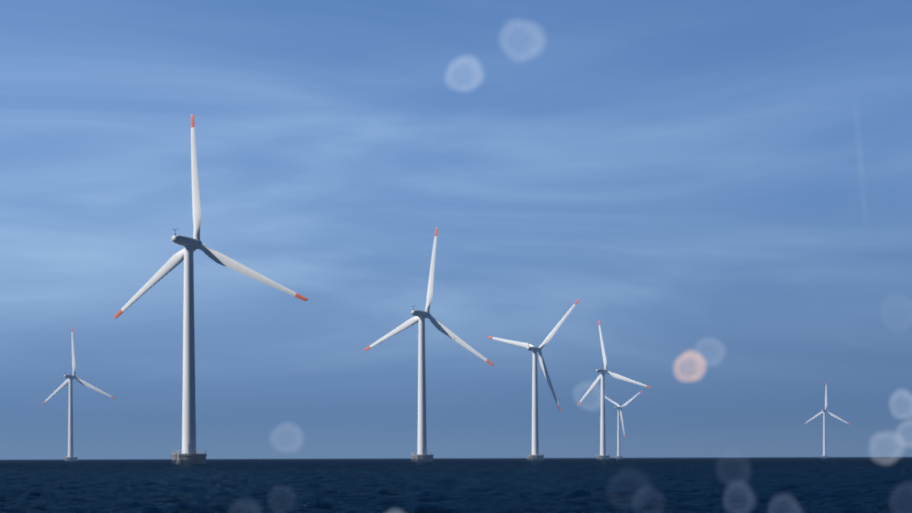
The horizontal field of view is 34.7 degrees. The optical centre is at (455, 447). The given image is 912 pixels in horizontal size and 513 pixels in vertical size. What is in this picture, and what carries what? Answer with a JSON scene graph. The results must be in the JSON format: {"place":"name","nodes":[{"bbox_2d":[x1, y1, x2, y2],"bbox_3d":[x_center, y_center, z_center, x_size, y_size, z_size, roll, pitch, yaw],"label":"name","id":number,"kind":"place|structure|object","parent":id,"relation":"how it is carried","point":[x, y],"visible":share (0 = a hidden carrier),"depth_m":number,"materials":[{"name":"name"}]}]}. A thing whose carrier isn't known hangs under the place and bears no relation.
{"place":"outdoors","nodes":[
{"label":"outdoors","id":0,"kind":"place"},
{"bbox_2d":[0,457,911,512],"bbox_3d":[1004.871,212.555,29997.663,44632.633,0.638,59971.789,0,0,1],"label":"sea","id":1,"kind":"structure","parent":0,"point":[676,484],"depth_m":76.03,"materials":[{"name":"liquid"}]},
{"bbox_2d":[42,328,115,460],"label":"wind turbine","id":2,"kind":"object","parent":1,"relation":"in","point":[70,457],"visible":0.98,"depth_m":1106.26,"materials":[{"name":"white paint"}]},
{"bbox_2d":[114,115,307,463],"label":"wind turbine","id":3,"kind":"object","parent":1,"relation":"in","point":[188,455],"visible":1,"depth_m":420.73,"materials":[{"name":"white paint"}]},
{"bbox_2d":[364,228,493,461],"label":"wind turbine","id":4,"kind":"object","parent":1,"relation":"in","point":[422,455],"visible":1,"depth_m":632.60,"materials":[{"name":"white paint"}]},
{"bbox_2d":[488,299,578,459],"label":"wind turbine","id":5,"kind":"object","parent":1,"relation":"in","point":[534,455],"visible":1,"depth_m":839.93,"materials":[{"name":"white paint"}]},
{"bbox_2d":[578,320,650,459],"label":"wind turbine","id":6,"kind":"object","parent":1,"relation":"in","point":[603,455],"visible":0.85,"depth_m":1056.88,"materials":[{"name":"white paint"}]},
{"bbox_2d":[605,391,641,458],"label":"wind turbine","id":7,"kind":"object","parent":1,"relation":"in","point":[618,455],"visible":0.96,"depth_m":1830.02,"materials":[{"name":"white paint"}]},
{"bbox_2d":[804,383,849,457],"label":"wind turbine","id":8,"kind":"object","parent":1,"relation":"in","point":[824,434],"visible":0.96,"depth_m":1971.66,"materials":[{"name":"white paint"}]},
{"bbox_2d":[0,0,911,459],"label":"sky","id":9,"kind":"structure","parent":0,"point":[727,184],"materials":[{"name":"blue"}]},
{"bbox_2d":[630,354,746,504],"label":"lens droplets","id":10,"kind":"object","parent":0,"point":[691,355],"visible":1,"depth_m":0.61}
]}

